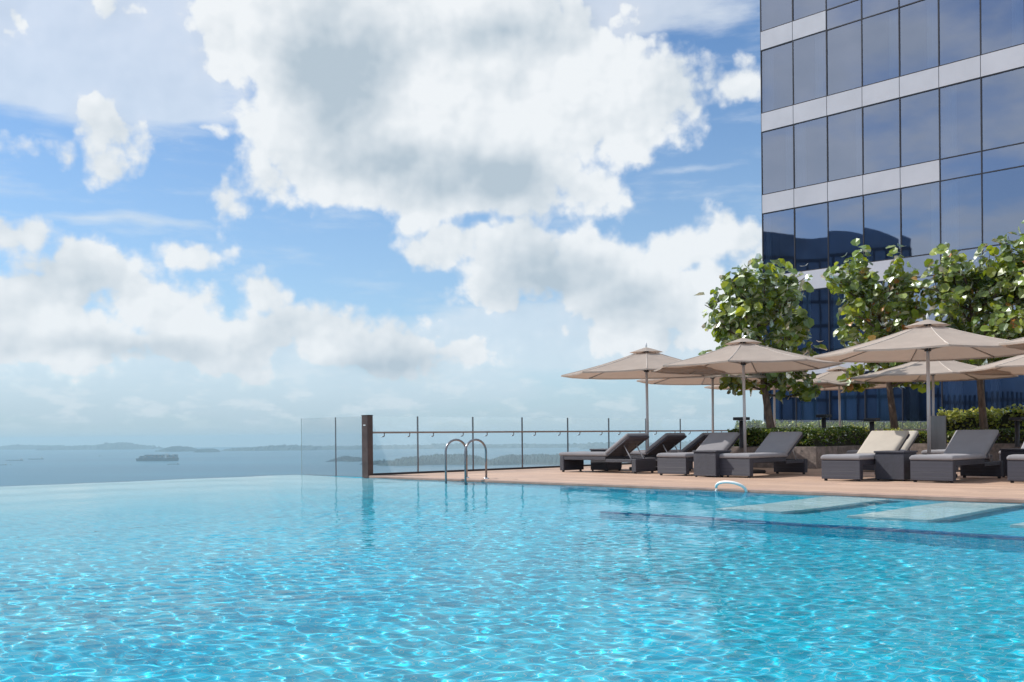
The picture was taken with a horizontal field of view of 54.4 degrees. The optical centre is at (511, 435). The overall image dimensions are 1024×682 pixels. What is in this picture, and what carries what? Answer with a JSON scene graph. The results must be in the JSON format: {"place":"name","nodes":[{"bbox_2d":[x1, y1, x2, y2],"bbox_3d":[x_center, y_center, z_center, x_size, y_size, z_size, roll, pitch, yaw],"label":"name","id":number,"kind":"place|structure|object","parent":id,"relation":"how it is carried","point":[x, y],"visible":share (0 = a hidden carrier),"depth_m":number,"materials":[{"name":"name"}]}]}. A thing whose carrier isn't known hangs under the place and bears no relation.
{"place":"outdoors","nodes":[
{"label":"outdoors","id":0,"kind":"place"},
{"bbox_2d":[0,444,63,449],"bbox_3d":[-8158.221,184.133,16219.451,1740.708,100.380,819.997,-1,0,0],"label":"hill terrain","id":1,"kind":"structure","parent":0,"point":[20,447],"depth_m":15932.28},
{"bbox_2d":[36,442,163,449],"bbox_3d":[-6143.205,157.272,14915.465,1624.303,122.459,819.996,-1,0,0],"label":"hill terrain","id":2,"kind":"structure","parent":0,"point":[115,446],"depth_m":14650.81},
{"bbox_2d":[155,445,198,451],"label":"hill terrain","id":3,"kind":"structure","parent":0,"point":[177,448],"depth_m":11745.20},
{"bbox_2d":[194,448,219,451],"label":"hill terrain","id":4,"kind":"structure","parent":0,"point":[207,450],"depth_m":10902.85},
{"bbox_2d":[222,444,321,450],"bbox_3d":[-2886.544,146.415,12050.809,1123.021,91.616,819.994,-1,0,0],"label":"hill terrain","id":5,"kind":"structure","parent":0,"point":[281,447],"depth_m":11778.47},
{"bbox_2d":[0,443,682,485],"bbox_3d":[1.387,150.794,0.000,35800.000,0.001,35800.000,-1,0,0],"label":"sea","id":6,"kind":"structure","parent":0,"point":[51,467],"depth_m":5815.43,"materials":[{"name":"liquid"}]},
{"bbox_2d":[136,453,178,460],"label":"container ship","id":7,"kind":"object","parent":6,"relation":"on","point":[167,457],"visible":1,"depth_m":6794.65,"materials":[{"name":"grey metal"}]},
{"bbox_2d":[326,456,361,461],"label":"island terrain","id":8,"kind":"structure","parent":0,"point":[349,459],"depth_m":6182.14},
{"bbox_2d":[359,459,390,464],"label":"island terrain","id":9,"kind":"structure","parent":0,"point":[375,462],"depth_m":5457.24,"materials":[{"name":"grey"}]},
{"bbox_2d":[0,0,763,447],"label":"sky","id":10,"kind":"structure","parent":0,"point":[224,223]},
{"bbox_2d":[376,453,488,465],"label":"island terrain","id":11,"kind":"structure","parent":0,"point":[453,459],"depth_m":5253.49,"materials":[{"name":"grey"}]},
{"bbox_2d":[318,443,578,449],"bbox_3d":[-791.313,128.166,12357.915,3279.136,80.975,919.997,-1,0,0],"label":"hill terrain","id":12,"kind":"structure","parent":0,"point":[442,446],"depth_m":12051.07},
{"bbox_2d":[0,475,1023,681],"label":"pool water","id":13,"kind":"structure","parent":0,"point":[294,578],"depth_m":5.37,"materials":[{"name":"blue liquid"}]},
{"bbox_2d":[481,453,559,464],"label":"island terrain","id":14,"kind":"structure","parent":0,"point":[536,459],"depth_m":5187.12,"materials":[{"name":"grey"}]},
{"bbox_2d":[579,440,733,448],"bbox_3d":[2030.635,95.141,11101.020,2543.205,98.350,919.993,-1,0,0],"label":"hill terrain","id":15,"kind":"structure","parent":0,"point":[596,445],"depth_m":10781.20,"materials":[{"name":"grey"}]},
{"bbox_2d":[379,462,1023,497],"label":"pool deck","id":16,"kind":"structure","parent":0,"point":[811,479],"depth_m":15.97,"materials":[{"name":"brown wood"}]},
{"bbox_2d":[445,439,488,481],"bbox_3d":[-0.816,0.930,17.809,0.620,1.754,0.590,-1,0,45],"label":"pool ladder","id":17,"kind":"object","parent":16,"relation":"attached to","point":[465,459],"visible":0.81,"depth_m":17.78,"materials":[{"name":"silver metal"}]},
{"bbox_2d":[589,448,620,470],"bbox_3d":[1.999,0.513,21.182,0.500,0.470,0.500,-1,0,45],"label":"side table","id":18,"kind":"object","parent":16,"relation":"on","point":[600,465],"visible":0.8,"depth_m":21.01,"materials":[{"name":"grey wicker"}]},
{"bbox_2d":[559,433,655,473],"bbox_3d":[1.928,0.352,20.336,2.002,0.793,0.662,-1,0,45],"label":"sun lounger","id":19,"kind":"object","parent":16,"relation":"on","point":[619,450],"visible":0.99,"depth_m":19.96,"materials":[{"name":"grey wicker"}]},
{"bbox_2d":[561,343,723,469],"bbox_3d":[2.933,-0.644,21.612,3.437,2.766,3.437,-1,0,-15],"label":"parasol","id":20,"kind":"object","parent":16,"relation":"on","point":[642,363],"visible":0.84,"depth_m":21.35,"materials":[{"name":"beige fabric"}]},
{"bbox_2d":[373,416,926,474],"bbox_3d":[7.220,0.274,29.842,28.620,1.519,0.135,-1,0,-45],"label":"glass balustrade","id":21,"kind":"object","parent":16,"relation":"on","point":[487,432],"visible":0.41,"depth_m":22.59,"materials":[{"name":"grey"}]},
{"bbox_2d":[621,433,692,470],"bbox_3d":[2.837,0.344,21.246,2.002,0.793,0.662,-1,0,45],"label":"sun lounger","id":22,"kind":"object","parent":16,"relation":"on","point":[665,442],"visible":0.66,"depth_m":20.81,"materials":[{"name":"grey wicker"}]},
{"bbox_2d":[638,433,709,465],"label":"sun lounger","id":23,"kind":"object","parent":16,"relation":"on","point":[695,444],"visible":0.31,"depth_m":21.65,"materials":[{"name":"grey wicker"}]},
{"bbox_2d":[369,475,1023,502],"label":"deck kerb","id":24,"kind":"structure","parent":16,"relation":"on","point":[961,498],"depth_m":13.54,"materials":[{"name":"stone"}]},
{"bbox_2d":[361,415,372,477],"bbox_3d":[-2.872,0.218,19.776,0.208,1.257,0.147,-1,0,45],"label":"end post","id":25,"kind":"object","parent":24,"relation":"on","point":[367,446],"visible":0.91,"depth_m":19.71,"materials":[{"name":"brown metal"}]},
{"bbox_2d":[715,481,747,491],"bbox_3d":[3.001,0.725,13.735,0.523,0.215,0.154,-1,0,39],"label":"grab rail","id":26,"kind":"object","parent":24,"relation":"on","point":[733,482],"visible":0.92,"depth_m":13.63,"materials":[{"name":"silver metal"}]},
{"bbox_2d":[657,432,740,475],"bbox_3d":[3.642,0.336,19.080,0.662,0.793,2.002,-1,0,45],"label":"sun lounger","id":27,"kind":"object","parent":16,"relation":"on","point":[672,463],"visible":0.54,"depth_m":18.57,"materials":[{"name":"grey fabric"}]},
{"bbox_2d":[637,373,766,431],"bbox_3d":[4.939,-0.663,24.492,3.437,2.768,3.437,0,0,-20],"label":"parasol","id":28,"kind":"object","parent":16,"relation":"on","point":[710,380],"visible":0.22,"depth_m":25.55,"materials":[{"name":"beige fabric"}]},
{"bbox_2d":[692,450,731,476],"bbox_3d":[3.569,0.498,17.760,0.500,0.470,0.500,-1,0,45],"label":"side table","id":29,"kind":"object","parent":16,"relation":"on","point":[706,462],"visible":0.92,"depth_m":17.57,"materials":[{"name":"grey wicker"}]},
{"bbox_2d":[651,333,842,472],"bbox_3d":[4.512,-0.643,19.347,3.385,2.734,3.385,-1,0,-1],"label":"parasol","id":30,"kind":"object","parent":16,"relation":"on","point":[743,356],"visible":0.96,"depth_m":19.18,"materials":[{"name":"beige fabric"}]},
{"bbox_2d":[719,432,807,477],"bbox_3d":[4.553,0.328,18.018,2.002,0.793,0.662,-1,0,-45],"label":"sun lounger","id":31,"kind":"object","parent":16,"relation":"on","point":[776,448],"visible":1,"depth_m":18.02,"materials":[{"name":"grey fabric"}]},
{"bbox_2d":[704,377,846,426],"bbox_3d":[7.095,-0.658,26.906,3.437,2.718,3.437,0,0,-8],"label":"parasol","id":32,"kind":"object","parent":16,"relation":"on","point":[814,380],"visible":0.17,"depth_m":26.88,"materials":[{"name":"beige fabric"}]},
{"bbox_2d":[730,445,861,468],"bbox_3d":[6.704,0.470,23.126,2.850,0.468,2.300,-1,0,-45],"label":"planter","id":33,"kind":"object","parent":16,"relation":"on","point":[812,455],"visible":0.25,"depth_m":21.66,"materials":[{"name":"stone"}]},
{"bbox_2d":[733,417,749,447],"bbox_3d":[5.200,-0.073,22.550,0.280,0.690,0.280,-1,0,45],"label":"bollard light","id":34,"kind":"object","parent":33,"relation":"on","point":[740,420],"visible":0.79,"depth_m":22.50,"materials":[{"name":"black metal"}]},
{"bbox_2d":[693,253,826,428],"bbox_3d":[5.774,-1.962,23.230,3.014,4.461,3.111,-1,0,11],"label":"sea grape tree","id":35,"kind":"object","parent":33,"relation":"on","point":[761,305],"visible":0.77,"depth_m":22.89,"materials":[{"name":"green plant"}]},
{"bbox_2d":[727,425,869,446],"bbox_3d":[6.668,0.011,23.077,2.399,0.506,2.906,-1,0,45],"label":"hedge","id":36,"kind":"object","parent":33,"relation":"on","point":[832,436],"visible":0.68,"depth_m":22.32,"materials":[{"name":"green plant"}]},
{"bbox_2d":[816,414,831,428],"bbox_3d":[7.519,-0.164,24.000,0.280,0.690,0.280,-1,0,45],"label":"bollard light","id":37,"kind":"object","parent":33,"relation":"on","point":[823,416],"visible":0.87,"depth_m":23.95,"materials":[{"name":"black metal"}]},
{"bbox_2d":[863,418,879,431],"bbox_3d":[8.180,-0.050,22.620,0.280,0.690,0.280,-1,0,45],"label":"bollard light","id":38,"kind":"object","parent":33,"relation":"on","point":[871,421],"visible":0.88,"depth_m":22.57,"materials":[{"name":"black metal"}]},
{"bbox_2d":[850,425,901,433],"bbox_3d":[8.809,0.206,24.008,1.245,0.961,1.066,-1,0,45],"label":"shrub","id":39,"kind":"object","parent":33,"relation":"on","point":[890,429],"visible":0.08,"depth_m":23.77,"materials":[{"name":"green plant"}]},
{"bbox_2d":[772,365,885,426],"bbox_3d":[9.284,-0.700,28.210,3.437,2.761,3.437,-1,0,-18],"label":"parasol","id":40,"kind":"object","parent":16,"relation":"on","point":[832,374],"visible":0.39,"depth_m":27.97,"materials":[{"name":"beige fabric"}]},
{"bbox_2d":[734,419,926,430],"bbox_3d":[11.854,0.207,35.376,1.074,1.569,13.353,-1,0,45],"label":"hedge","id":41,"kind":"object","parent":16,"relation":"on","point":[815,424],"visible":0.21,"depth_m":34.01,"materials":[{"name":"green plant"}]},
{"bbox_2d":[821,430,909,480],"bbox_3d":[5.883,0.316,16.419,2.002,0.793,0.662,-1,0,-45],"label":"sun lounger","id":42,"kind":"object","parent":16,"relation":"on","point":[842,466],"visible":0.76,"depth_m":15.89,"materials":[{"name":"grey wicker"}]},
{"bbox_2d":[846,431,918,469],"bbox_3d":[7.561,0.300,20.161,2.002,0.793,0.662,-1,0,-44],"label":"sun lounger","id":43,"kind":"object","parent":16,"relation":"on","point":[909,442],"visible":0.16,"depth_m":20.18,"materials":[{"name":"beige fabric"}]},
{"bbox_2d":[874,450,917,480],"bbox_3d":[6.089,0.475,15.790,0.500,0.470,0.500,-1,0,45],"label":"side table","id":44,"kind":"object","parent":16,"relation":"on","point":[892,464],"visible":0.81,"depth_m":15.60,"materials":[{"name":"grey wicker"}]},
{"bbox_2d":[813,313,1023,477],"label":"parasol","id":45,"kind":"object","parent":16,"relation":"on","point":[927,340],"visible":0.96,"depth_m":16.73,"materials":[{"name":"beige fabric"}]},
{"bbox_2d":[850,361,1017,415],"bbox_3d":[9.869,-0.686,23.328,3.437,2.722,3.437,0,0,-12],"label":"parasol","id":46,"kind":"object","parent":16,"relation":"on","point":[943,371],"visible":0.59,"depth_m":23.18,"materials":[{"name":"beige fabric"}]},
{"bbox_2d":[930,416,946,449],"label":"steel pillar","id":47,"kind":"structure","parent":16,"relation":"on","point":[938,433],"depth_m":21.92,"materials":[{"name":"grey metal"}]},
{"bbox_2d":[909,430,1002,482],"bbox_3d":[7.023,0.305,15.678,2.002,0.793,0.662,-1,0,-44],"label":"sun lounger","id":48,"kind":"object","parent":16,"relation":"on","point":[967,451],"visible":1,"depth_m":15.67,"materials":[{"name":"grey wicker"}]},
{"bbox_2d":[921,430,992,470],"bbox_3d":[8.818,0.289,19.683,0.662,0.793,2.002,-1,0,44],"label":"sun lounger","id":49,"kind":"object","parent":16,"relation":"on","point":[940,451],"visible":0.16,"depth_m":19.13,"materials":[{"name":"grey wicker"}]},
{"bbox_2d":[909,443,1022,460],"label":"planter","id":50,"kind":"object","parent":16,"relation":"on","point":[994,450],"visible":0.08,"depth_m":24.02,"materials":[{"name":"stone"}]},
{"bbox_2d":[821,238,963,429],"bbox_3d":[9.684,-2.470,26.309,3.181,5.398,3.022,-1,0,0],"label":"sea grape tree","id":51,"kind":"object","parent":50,"relation":"on","point":[860,287],"visible":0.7,"depth_m":26.04,"materials":[{"name":"green plant"}]},
{"bbox_2d":[879,427,1023,443],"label":"hedge","id":52,"kind":"object","parent":50,"relation":"on","point":[1006,435],"visible":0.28,"depth_m":24.09,"materials":[{"name":"green plant"}]},
{"bbox_2d":[914,238,1019,429],"bbox_3d":[11.611,-2.368,24.754,2.978,5.139,3.077,-1,0,0],"label":"sea grape tree","id":53,"kind":"object","parent":50,"relation":"on","point":[956,287],"visible":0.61,"depth_m":24.40,"materials":[{"name":"green plant"}]},
{"bbox_2d":[937,404,1023,432],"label":"hedge","id":54,"kind":"object","parent":50,"relation":"on","point":[996,419],"visible":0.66,"depth_m":26.35,"materials":[{"name":"green plant"}]},
{"bbox_2d":[972,220,1023,359],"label":"sea grape tree","id":55,"kind":"object","parent":50,"relation":"on","point":[1010,264],"visible":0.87,"depth_m":23.47,"materials":[{"name":"green plant"}]},
{"bbox_2d":[1009,417,1023,446],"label":"bollard light","id":56,"kind":"object","parent":50,"relation":"on","point":[1017,430],"visible":1,"depth_m":23.00,"materials":[{"name":"black metal"}]},
{"bbox_2d":[960,355,1023,374],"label":"parasol","id":57,"kind":"object","parent":16,"relation":"on","point":[1014,365],"visible":0.91,"depth_m":21.17,"materials":[{"name":"beige fabric"}]},
{"bbox_2d":[998,337,1023,349],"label":"parasol","id":58,"kind":"object","parent":16,"relation":"on","point":[1014,341],"visible":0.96,"depth_m":14.79,"materials":[{"name":"beige fabric"}]},
{"bbox_2d":[999,448,1023,476],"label":"side table","id":59,"kind":"object","parent":16,"relation":"on","point":[1005,453],"visible":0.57,"depth_m":16.48,"materials":[{"name":"grey wicker"}]},
{"bbox_2d":[999,443,1023,460],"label":"sun lounger","id":60,"kind":"object","parent":16,"relation":"on","point":[1022,447],"visible":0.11,"depth_m":18.59,"materials":[{"name":"grey wicker"}]},
{"bbox_2d":[1007,454,1023,482],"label":"sun lounger","id":61,"kind":"object","parent":16,"relation":"on","point":[1015,467],"visible":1,"depth_m":14.66,"materials":[{"name":"grey wicker"}]},
{"bbox_2d":[760,0,1023,427],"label":"glass tower","id":62,"kind":"structure","parent":0,"point":[885,124],"depth_m":42.34,"materials":[{"name":"blue glass"}]},
{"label":"pool edge","id":63,"kind":"structure","parent":0,"visible":0},
{"bbox_2d":[301,416,358,475],"bbox_3d":[-3.730,0.233,20.752,0.020,1.227,2.365,-1,0,-45],"label":"glass balustrade","id":64,"kind":"object","parent":63,"relation":"on","point":[335,448],"visible":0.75,"depth_m":20.68,"materials":[{"name":"grey"}]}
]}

